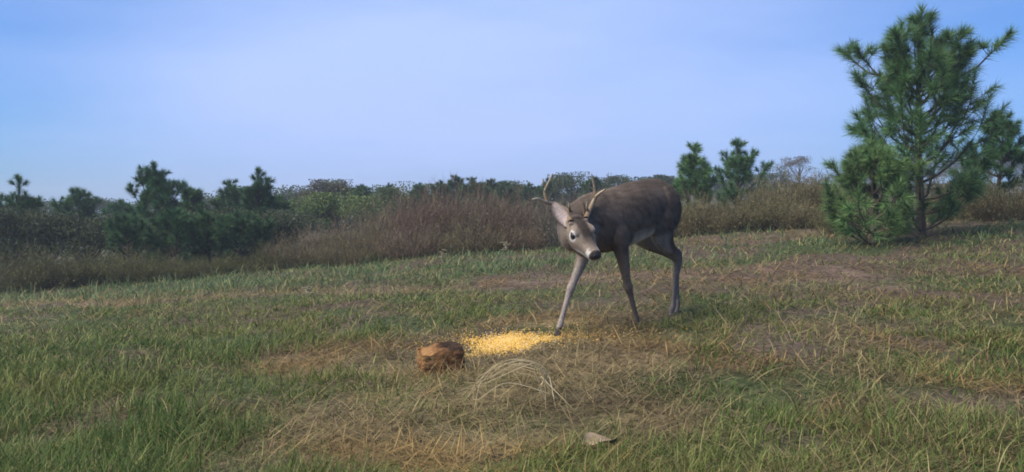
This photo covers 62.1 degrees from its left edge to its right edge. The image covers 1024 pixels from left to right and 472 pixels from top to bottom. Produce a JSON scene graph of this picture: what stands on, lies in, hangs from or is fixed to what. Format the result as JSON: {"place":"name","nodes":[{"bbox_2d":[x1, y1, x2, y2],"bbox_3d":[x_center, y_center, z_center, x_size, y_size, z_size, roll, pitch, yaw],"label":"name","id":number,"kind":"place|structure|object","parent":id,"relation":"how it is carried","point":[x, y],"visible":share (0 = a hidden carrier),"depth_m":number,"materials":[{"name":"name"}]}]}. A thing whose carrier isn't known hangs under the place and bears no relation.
{"place":"outdoors","nodes":[
{"label":"outdoors","id":0,"kind":"place"},
{"bbox_2d":[0,183,1023,471],"bbox_3d":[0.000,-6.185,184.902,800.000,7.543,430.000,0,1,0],"label":"ground","id":1,"kind":"structure","parent":0,"point":[714,279],"depth_m":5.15,"materials":[{"name":"green plant"}]},
{"bbox_2d":[0,173,48,269],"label":"pine tree","id":2,"kind":"object","parent":1,"relation":"on","point":[25,200],"visible":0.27,"depth_m":16.92,"materials":[{"name":"green plant"}]},
{"bbox_2d":[0,205,59,274],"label":"shrub","id":3,"kind":"object","parent":1,"relation":"on","point":[7,218],"visible":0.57,"depth_m":15.13,"materials":[{"name":"green plant"}]},
{"bbox_2d":[0,236,74,293],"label":"bush","id":4,"kind":"object","parent":1,"relation":"on","point":[7,283],"visible":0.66,"depth_m":12.61,"materials":[{"name":"brown plant"}]},
{"bbox_2d":[0,210,98,262],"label":"shrub","id":5,"kind":"object","parent":1,"relation":"on","point":[27,223],"visible":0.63,"depth_m":15.31,"materials":[{"name":"green plant"}]},
{"bbox_2d":[0,239,111,290],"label":"bush","id":6,"kind":"object","parent":1,"relation":"on","point":[67,278],"visible":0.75,"depth_m":12.71,"materials":[{"name":"green plant"}]},
{"bbox_2d":[33,198,80,218],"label":"broadleaf tree","id":7,"kind":"object","parent":1,"relation":"on","point":[46,206],"visible":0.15,"depth_m":38.73,"materials":[{"name":"green plant"}]},
{"bbox_2d":[44,185,102,262],"bbox_3d":[-9.724,-0.207,19.073,1.137,1.910,1.315,1,2,22],"label":"pine tree","id":8,"kind":"object","parent":1,"relation":"on","point":[77,199],"visible":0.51,"depth_m":19.00,"materials":[{"name":"green plant"}]},
{"bbox_2d":[47,212,134,261],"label":"shrub","id":9,"kind":"object","parent":1,"relation":"on","point":[76,226],"visible":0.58,"depth_m":15.49,"materials":[{"name":"green plant"}]},
{"bbox_2d":[45,240,148,285],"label":"bush","id":10,"kind":"object","parent":1,"relation":"on","point":[91,274],"visible":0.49,"depth_m":12.83,"materials":[{"name":"brown plant"}]},
{"bbox_2d":[90,197,133,217],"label":"broadleaf tree","id":11,"kind":"object","parent":1,"relation":"on","point":[103,202],"visible":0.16,"depth_m":40.81,"materials":[{"name":"green plant"}]},
{"bbox_2d":[74,216,153,261],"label":"shrub","id":12,"kind":"object","parent":1,"relation":"on","point":[105,237],"visible":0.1,"depth_m":15.84,"materials":[{"name":"green plant"}]},
{"bbox_2d":[96,198,137,254],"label":"pine tree","id":13,"kind":"object","parent":1,"relation":"on","point":[113,207],"visible":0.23,"depth_m":21.80,"materials":[{"name":"green plant"}]},
{"bbox_2d":[105,199,152,210],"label":"broadleaf tree","id":14,"kind":"object","parent":1,"relation":"on","point":[124,201],"depth_m":42.21,"materials":[{"name":"green plant"}]},
{"bbox_2d":[101,211,159,268],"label":"pine tree","id":15,"kind":"object","parent":1,"relation":"on","point":[118,230],"visible":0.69,"depth_m":14.22,"materials":[{"name":"green plant"}]},
{"bbox_2d":[82,246,181,283],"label":"bush","id":16,"kind":"object","parent":1,"relation":"on","point":[121,273],"visible":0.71,"depth_m":12.73,"materials":[{"name":"brown plant"}]},
{"bbox_2d":[120,159,190,260],"bbox_3d":[-7.168,-0.428,16.956,1.396,2.262,1.281,0,1,0],"label":"pine tree","id":17,"kind":"object","parent":1,"relation":"on","point":[158,192],"visible":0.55,"depth_m":16.90,"materials":[{"name":"green plant"}]},
{"bbox_2d":[107,222,205,261],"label":"shrub","id":18,"kind":"object","parent":1,"relation":"on","point":[173,245],"visible":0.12,"depth_m":15.43,"materials":[{"name":"green plant"}]},
{"bbox_2d":[117,251,206,283],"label":"bush","id":19,"kind":"object","parent":1,"relation":"on","point":[177,272],"visible":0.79,"depth_m":12.74,"materials":[{"name":"brown plant"}]},
{"bbox_2d":[138,205,201,268],"bbox_3d":[-5.667,0.115,14.218,1.034,1.296,1.006,0,1,0],"label":"pine tree","id":20,"kind":"object","parent":1,"relation":"on","point":[179,221],"visible":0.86,"depth_m":14.01,"materials":[{"name":"green plant"}]},
{"bbox_2d":[150,207,201,253],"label":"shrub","id":21,"kind":"object","parent":1,"relation":"on","point":[187,217],"visible":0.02,"depth_m":18.34,"materials":[{"name":"green plant"}]},
{"bbox_2d":[170,186,214,253],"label":"pine tree","id":22,"kind":"object","parent":1,"relation":"on","point":[194,196],"visible":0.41,"depth_m":18.85,"materials":[{"name":"green plant"}]},
{"bbox_2d":[157,222,241,256],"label":"shrub","id":23,"kind":"object","parent":1,"relation":"on","point":[204,252],"visible":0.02,"depth_m":16.11,"materials":[{"name":"green plant"}]},
{"bbox_2d":[179,190,231,208],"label":"broadleaf tree","id":24,"kind":"object","parent":1,"relation":"on","point":[211,196],"visible":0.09,"depth_m":42.51,"materials":[{"name":"green plant"}]},
{"bbox_2d":[173,250,249,277],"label":"bush","id":25,"kind":"object","parent":1,"relation":"on","point":[204,266],"visible":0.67,"depth_m":13.20,"materials":[{"name":"brown plant"}]},
{"bbox_2d":[180,206,242,266],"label":"pine tree","id":26,"kind":"object","parent":1,"relation":"on","point":[202,223],"visible":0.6,"depth_m":14.20,"materials":[{"name":"green plant"}]},
{"bbox_2d":[186,205,246,254],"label":"shrub","id":27,"kind":"object","parent":1,"relation":"on","point":[213,211],"visible":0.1,"depth_m":18.68,"materials":[{"name":"green plant"}]},
{"bbox_2d":[207,177,247,212],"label":"pine tree","id":28,"kind":"object","parent":1,"relation":"on","point":[232,194],"visible":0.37,"depth_m":19.21,"materials":[{"name":"green plant"}]},
{"bbox_2d":[205,213,274,252],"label":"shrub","id":29,"kind":"object","parent":1,"relation":"on","point":[242,232],"visible":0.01,"depth_m":16.30,"materials":[{"name":"green plant"}]},
{"bbox_2d":[206,208,280,265],"bbox_3d":[-4.467,0.067,14.220,1.095,1.222,1.181,1,2,40],"label":"pine tree","id":30,"kind":"object","parent":1,"relation":"on","point":[252,224],"visible":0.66,"depth_m":14.08,"materials":[{"name":"green plant"}]},
{"bbox_2d":[202,248,290,274],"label":"bush","id":31,"kind":"object","parent":1,"relation":"on","point":[269,266],"visible":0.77,"depth_m":13.39,"materials":[{"name":"brown plant"}]},
{"bbox_2d":[237,166,282,252],"bbox_3d":[-5.493,-0.530,18.476,1.053,2.082,1.226,0,1,0],"label":"pine tree","id":32,"kind":"object","parent":1,"relation":"on","point":[264,188],"visible":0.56,"depth_m":18.35,"materials":[{"name":"green plant"}]},
{"bbox_2d":[232,210,310,252],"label":"shrub","id":33,"kind":"object","parent":1,"relation":"on","point":[286,222],"visible":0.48,"depth_m":16.57,"materials":[{"name":"green plant"}]},
{"bbox_2d":[234,235,312,267],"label":"bush","id":34,"kind":"object","parent":1,"relation":"on","point":[256,253],"visible":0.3,"depth_m":13.94,"materials":[{"name":"brown plant"}]},
{"bbox_2d":[254,194,297,246],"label":"pine tree","id":35,"kind":"object","parent":1,"relation":"on","point":[286,204],"visible":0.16,"depth_m":19.96,"materials":[{"name":"green plant"}]},
{"bbox_2d":[257,208,328,249],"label":"shrub","id":36,"kind":"object","parent":1,"relation":"on","point":[312,219],"visible":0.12,"depth_m":17.80,"materials":[{"name":"green plant"}]},
{"bbox_2d":[273,184,320,200],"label":"broadleaf tree","id":37,"kind":"object","parent":1,"relation":"on","point":[288,192],"visible":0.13,"depth_m":41.39,"materials":[{"name":"green plant"}]},
{"bbox_2d":[258,226,342,268],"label":"bush","id":38,"kind":"object","parent":1,"relation":"on","point":[299,259],"visible":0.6,"depth_m":13.69,"materials":[{"name":"brown plant"}]},
{"bbox_2d":[302,285,312,297],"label":"weed stalk","id":39,"kind":"object","parent":1,"relation":"on","point":[308,291],"visible":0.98,"depth_m":7.78,"materials":[{"name":"grey plant"}]},
{"bbox_2d":[270,196,348,230],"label":"broadleaf tree","id":40,"kind":"object","parent":1,"relation":"on","point":[297,202],"visible":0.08,"depth_m":22.84,"materials":[{"name":"green plant"}]},
{"bbox_2d":[282,218,367,262],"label":"bush","id":41,"kind":"object","parent":1,"relation":"on","point":[312,238],"visible":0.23,"depth_m":14.18,"materials":[{"name":"brown plant"}]},
{"bbox_2d":[295,179,354,233],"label":"broadleaf tree","id":42,"kind":"object","parent":1,"relation":"on","point":[323,186],"visible":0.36,"depth_m":29.77,"materials":[{"name":"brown plant"}]},
{"bbox_2d":[321,180,352,224],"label":"broadleaf tree","id":43,"kind":"object","parent":1,"relation":"on","point":[338,185],"visible":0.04,"depth_m":41.78,"materials":[{"name":"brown plant"}]},
{"bbox_2d":[295,188,390,233],"bbox_3d":[-4.485,-0.499,21.968,2.660,1.478,2.712,0,1,0],"label":"broadleaf tree","id":44,"kind":"object","parent":1,"relation":"on","point":[319,204],"visible":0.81,"depth_m":21.64,"materials":[{"name":"green plant"}]},
{"bbox_2d":[304,232,383,267],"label":"bush","id":45,"kind":"object","parent":1,"relation":"on","point":[356,253],"visible":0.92,"depth_m":13.21,"materials":[{"name":"brown plant"}]},
{"bbox_2d":[315,209,397,258],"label":"bush","id":46,"kind":"object","parent":1,"relation":"on","point":[359,231],"visible":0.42,"depth_m":13.97,"materials":[{"name":"brown plant"}]},
{"bbox_2d":[341,183,379,234],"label":"pine tree","id":47,"kind":"object","parent":1,"relation":"on","point":[363,187],"visible":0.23,"depth_m":26.79,"materials":[{"name":"green plant"}]},
{"bbox_2d":[341,192,430,257],"bbox_3d":[-2.051,-0.217,14.738,1.917,1.248,1.744,0,2,-17],"label":"bush","id":48,"kind":"object","parent":1,"relation":"on","point":[379,226],"visible":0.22,"depth_m":14.61,"materials":[{"name":"brown plant"}]},
{"bbox_2d":[357,181,436,220],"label":"broadleaf tree","id":49,"kind":"object","parent":1,"relation":"on","point":[380,191],"visible":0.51,"depth_m":25.37,"materials":[{"name":"green plant"}]},
{"bbox_2d":[359,217,444,260],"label":"bush","id":50,"kind":"object","parent":1,"relation":"on","point":[399,248],"visible":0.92,"depth_m":13.44,"materials":[{"name":"brown plant"}]},
{"bbox_2d":[402,183,431,222],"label":"pine tree","id":51,"kind":"object","parent":1,"relation":"on","point":[416,187],"visible":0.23,"depth_m":25.80,"materials":[{"name":"green plant"}]},
{"bbox_2d":[378,181,467,255],"bbox_3d":[-1.438,-0.354,14.383,1.739,1.411,1.785,0,1,7],"label":"bush","id":52,"kind":"object","parent":1,"relation":"on","point":[408,213],"visible":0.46,"depth_m":14.12,"materials":[{"name":"brown plant"}]},
{"bbox_2d":[412,183,439,213],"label":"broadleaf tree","id":53,"kind":"object","parent":1,"relation":"on","point":[428,190],"visible":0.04,"depth_m":42.92,"materials":[{"name":"green plant"}]},
{"bbox_2d":[359,350,512,380],"bbox_3d":[-0.404,0.642,4.278,0.816,0.153,0.410,0,1,0],"label":"straw","id":54,"kind":"object","parent":1,"relation":"on","point":[433,372],"visible":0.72,"depth_m":4.26,"materials":[{"name":"brown plant"}]},
{"bbox_2d":[417,341,464,374],"bbox_3d":[-0.369,0.647,4.414,0.241,0.170,0.209,-1,5,-13],"label":"mineral block","id":55,"kind":"object","parent":1,"relation":"on","point":[440,351],"depth_m":4.33,"materials":[{"name":"brown stone"}]},
{"bbox_2d":[428,180,458,220],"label":"pine tree","id":56,"kind":"object","parent":1,"relation":"on","point":[448,187],"visible":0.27,"depth_m":26.75,"materials":[{"name":"green plant"}]},
{"bbox_2d":[406,170,502,250],"bbox_3d":[-0.929,-0.468,14.818,1.897,1.521,1.947,-1,2,-29],"label":"bush","id":57,"kind":"object","parent":1,"relation":"on","point":[436,194],"visible":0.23,"depth_m":14.49,"materials":[{"name":"brown plant"}]},
{"bbox_2d":[442,173,469,209],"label":"pine tree","id":58,"kind":"object","parent":1,"relation":"on","point":[455,181],"visible":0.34,"depth_m":29.89,"materials":[{"name":"green plant"}]},
{"bbox_2d":[424,213,509,255],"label":"bush","id":59,"kind":"object","parent":1,"relation":"on","point":[468,241],"visible":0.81,"depth_m":13.37,"materials":[{"name":"brown plant"}]},
{"bbox_2d":[452,177,488,219],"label":"pine tree","id":60,"kind":"object","parent":1,"relation":"on","point":[472,180],"visible":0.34,"depth_m":25.90,"materials":[{"name":"green plant"}]},
{"bbox_2d":[432,179,528,250],"bbox_3d":[-0.502,-0.377,14.253,1.744,1.322,1.917,-1,2,-24],"label":"bush","id":61,"kind":"object","parent":1,"relation":"on","point":[481,217],"visible":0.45,"depth_m":14.02,"materials":[{"name":"brown plant"}]},
{"bbox_2d":[465,181,496,215],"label":"pine tree","id":62,"kind":"object","parent":1,"relation":"on","point":[487,190],"visible":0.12,"depth_m":27.88,"materials":[{"name":"green plant"}]},
{"bbox_2d":[485,178,498,190],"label":"pine tree","id":63,"kind":"object","parent":1,"relation":"on","point":[493,185],"visible":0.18,"depth_m":28.75,"materials":[{"name":"green plant"}]},
{"bbox_2d":[489,180,526,216],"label":"pine tree","id":64,"kind":"object","parent":1,"relation":"on","point":[504,185],"visible":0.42,"depth_m":26.90,"materials":[{"name":"green plant"}]},
{"bbox_2d":[451,359,571,410],"bbox_3d":[-0.014,0.615,3.792,0.534,0.224,0.619,0,1,0],"label":"dry grass tuft","id":65,"kind":"object","parent":1,"relation":"on","point":[548,382],"visible":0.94,"depth_m":3.71,"materials":[{"name":"beige plant"}]},
{"bbox_2d":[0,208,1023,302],"bbox_3d":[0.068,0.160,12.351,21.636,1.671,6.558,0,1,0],"label":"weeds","id":66,"kind":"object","parent":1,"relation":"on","point":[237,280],"visible":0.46,"depth_m":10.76,"materials":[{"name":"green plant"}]},
{"bbox_2d":[0,215,1023,471],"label":"straw","id":67,"kind":"object","parent":1,"relation":"on","point":[454,457],"visible":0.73,"depth_m":4.06,"materials":[{"name":"beige plant"}]},
{"bbox_2d":[471,184,555,242],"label":"bush","id":68,"kind":"object","parent":1,"relation":"on","point":[516,211],"visible":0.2,"depth_m":14.31,"materials":[{"name":"brown plant"}]},
{"bbox_2d":[7,221,1023,471],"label":"dry leaves","id":69,"kind":"object","parent":1,"relation":"on","point":[667,383],"depth_m":3.69,"materials":[{"name":"brown plant"}]},
{"bbox_2d":[500,180,536,207],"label":"broadleaf tree","id":70,"kind":"object","parent":1,"relation":"on","point":[515,186],"visible":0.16,"depth_m":29.73,"materials":[{"name":"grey plant"}]},
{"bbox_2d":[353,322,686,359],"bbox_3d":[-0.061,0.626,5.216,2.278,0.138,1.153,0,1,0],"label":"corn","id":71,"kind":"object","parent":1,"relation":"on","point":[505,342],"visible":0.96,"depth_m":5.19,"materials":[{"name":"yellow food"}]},
{"bbox_2d":[484,214,557,250],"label":"bush","id":72,"kind":"object","parent":1,"relation":"on","point":[522,240],"visible":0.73,"depth_m":13.50,"materials":[{"name":"brown plant"}]},
{"bbox_2d":[516,182,540,218],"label":"tree","id":73,"kind":"object","parent":1,"relation":"on","point":[529,190],"visible":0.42,"depth_m":27.93,"materials":[{"name":"green plant"}]},
{"bbox_2d":[507,189,576,241],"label":"bush","id":74,"kind":"object","parent":1,"relation":"on","point":[536,212],"visible":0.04,"depth_m":14.56,"materials":[{"name":"brown plant"}]},
{"bbox_2d":[532,177,565,212],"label":"pine tree","id":75,"kind":"object","parent":1,"relation":"on","point":[549,188],"visible":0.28,"depth_m":26.82,"materials":[{"name":"green plant"}]},
{"bbox_2d":[518,174,608,248],"bbox_3d":[0.961,-0.412,13.229,1.819,1.260,1.811,1,2,44],"label":"bush","id":76,"kind":"object","parent":1,"relation":"on","point":[553,223],"visible":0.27,"depth_m":13.04,"materials":[{"name":"brown plant"}]},
{"bbox_2d":[554,189,579,204],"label":"broadleaf tree","id":77,"kind":"object","parent":1,"relation":"on","point":[568,195],"visible":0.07,"depth_m":40.36,"materials":[{"name":"green plant"}]},
{"bbox_2d":[541,171,597,201],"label":"broadleaf tree","id":78,"kind":"object","parent":1,"relation":"on","point":[560,178],"visible":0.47,"depth_m":30.56,"materials":[{"name":"green plant"}]},
{"bbox_2d":[579,175,608,196],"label":"pine tree","id":79,"kind":"object","parent":1,"relation":"on","point":[598,183],"visible":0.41,"depth_m":27.90,"materials":[{"name":"green plant"}]},
{"bbox_2d":[531,174,682,336],"bbox_3d":[0.711,0.116,5.572,0.434,1.022,1.616,1,2,35],"label":"deer","id":80,"kind":"object","parent":1,"relation":"on","point":[619,220],"visible":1,"depth_m":5.41},
{"bbox_2d":[599,173,635,188],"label":"broadleaf tree","id":81,"kind":"object","parent":1,"relation":"on","point":[615,180],"visible":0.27,"depth_m":31.55,"materials":[{"name":"green plant"}]},
{"bbox_2d":[634,174,675,184],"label":"broadleaf tree","id":82,"kind":"object","parent":1,"relation":"on","point":[664,178],"visible":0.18,"depth_m":32.73,"materials":[{"name":"green plant"}]},
{"bbox_2d":[670,140,721,214],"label":"pine tree","id":83,"kind":"object","parent":1,"relation":"on","point":[698,179],"visible":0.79,"depth_m":15.79,"materials":[{"name":"green plant"}]},
{"bbox_2d":[674,188,731,237],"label":"bush","id":84,"kind":"object","parent":1,"relation":"on","point":[682,226],"visible":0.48,"depth_m":13.32,"materials":[{"name":"brown plant"}]},
{"bbox_2d":[711,177,731,194],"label":"broadleaf tree","id":85,"kind":"object","parent":1,"relation":"on","point":[717,186],"visible":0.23,"depth_m":42.73,"materials":[{"name":"green plant"}]},
{"bbox_2d":[680,196,764,234],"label":"bush","id":86,"kind":"object","parent":1,"relation":"on","point":[728,225],"visible":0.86,"depth_m":13.13,"materials":[{"name":"brown plant"}]},
{"bbox_2d":[727,181,757,197],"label":"broadleaf tree","id":87,"kind":"object","parent":1,"relation":"on","point":[747,185],"visible":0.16,"depth_m":44.20,"materials":[{"name":"green plant"}]},
{"bbox_2d":[712,136,775,211],"bbox_3d":[4.580,-1.099,16.751,1.190,1.817,1.298,1,2,28],"label":"pine tree","id":88,"kind":"object","parent":1,"relation":"on","point":[739,163],"visible":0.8,"depth_m":16.64,"materials":[{"name":"green plant"}]},
{"bbox_2d":[709,189,803,231],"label":"bush","id":89,"kind":"object","parent":1,"relation":"on","point":[760,224],"visible":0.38,"depth_m":13.43,"materials":[{"name":"brown plant"}]},
{"bbox_2d":[724,170,817,224],"bbox_3d":[4.444,-0.666,14.541,1.547,1.046,1.492,1,2,32],"label":"bush","id":90,"kind":"object","parent":1,"relation":"on","point":[760,195],"visible":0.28,"depth_m":14.30,"materials":[{"name":"brown plant"}]},
{"bbox_2d":[752,165,790,184],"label":"broadleaf tree","id":91,"kind":"object","parent":1,"relation":"on","point":[768,176],"visible":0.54,"depth_m":49.75,"materials":[{"name":"grey plant"}]},
{"bbox_2d":[752,194,823,230],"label":"bush","id":92,"kind":"object","parent":1,"relation":"on","point":[795,222],"visible":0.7,"depth_m":13.18,"materials":[{"name":"brown plant"}]},
{"bbox_2d":[773,156,815,200],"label":"broadleaf tree","id":93,"kind":"object","parent":1,"relation":"on","point":[802,160],"visible":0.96,"depth_m":61.85,"materials":[{"name":"grey plant"}]},
{"bbox_2d":[763,167,842,211],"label":"bush","id":94,"kind":"object","parent":1,"relation":"on","point":[805,191],"visible":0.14,"depth_m":14.66,"materials":[{"name":"brown plant"}]},
{"bbox_2d":[779,199,853,227],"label":"bush","id":95,"kind":"object","parent":1,"relation":"on","point":[805,213],"visible":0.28,"depth_m":12.98,"materials":[{"name":"brown plant"}]},
{"bbox_2d":[787,169,870,215],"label":"bush","id":96,"kind":"object","parent":1,"relation":"on","point":[842,193],"visible":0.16,"depth_m":14.39,"materials":[{"name":"brown plant"}]},
{"bbox_2d":[802,200,883,234],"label":"bush","id":97,"kind":"object","parent":1,"relation":"on","point":[826,226],"visible":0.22,"depth_m":12.00,"materials":[{"name":"brown plant"}]},
{"bbox_2d":[815,134,931,244],"bbox_3d":[4.161,-0.494,9.995,1.284,1.446,1.329,0,2,-18],"label":"pine tree","id":98,"kind":"object","parent":1,"relation":"on","point":[853,169],"visible":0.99,"depth_m":9.89,"materials":[{"name":"green plant"}]},
{"bbox_2d":[830,0,1020,235],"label":"pine tree","id":99,"kind":"object","parent":1,"relation":"on","point":[902,79],"visible":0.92,"depth_m":10.29,"materials":[{"name":"green plant"}]},
{"bbox_2d":[914,153,957,181],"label":"broadleaf tree","id":100,"kind":"object","parent":1,"relation":"on","point":[947,172],"visible":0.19,"depth_m":119.03,"materials":[{"name":"grey plant"}]},
{"bbox_2d":[938,153,980,176],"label":"broadleaf tree","id":101,"kind":"object","parent":1,"relation":"on","point":[959,165],"visible":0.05,"depth_m":119.22,"materials":[{"name":"grey plant"}]},
{"bbox_2d":[914,165,1007,220],"bbox_3d":[6.801,-0.673,13.041,1.492,0.944,1.547,0,1,-5],"label":"bush","id":102,"kind":"object","parent":1,"relation":"on","point":[958,214],"visible":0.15,"depth_m":12.87,"materials":[{"name":"brown plant"}]},
{"bbox_2d":[942,108,1023,211],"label":"pine tree","id":103,"kind":"object","parent":1,"relation":"on","point":[1006,153],"visible":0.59,"depth_m":12.73,"materials":[{"name":"green plant"}]},
{"bbox_2d":[957,175,1023,221],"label":"bush","id":104,"kind":"object","parent":1,"relation":"on","point":[991,208],"visible":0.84,"depth_m":11.82,"materials":[{"name":"green plant"}]},
{"bbox_2d":[988,160,1014,184],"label":"broadleaf tree","id":105,"kind":"object","parent":1,"relation":"on","point":[1007,163],"visible":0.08,"depth_m":118.44,"materials":[{"name":"grey plant"}]},
{"bbox_2d":[1006,156,1023,176],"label":"broadleaf tree","id":106,"kind":"object","parent":1,"relation":"on","point":[1019,169],"visible":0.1,"depth_m":117.22,"materials":[{"name":"grey plant"}]},
{"bbox_2d":[0,0,1023,212],"label":"sky","id":107,"kind":"structure","parent":0,"point":[368,92],"materials":[{"name":"blue"}]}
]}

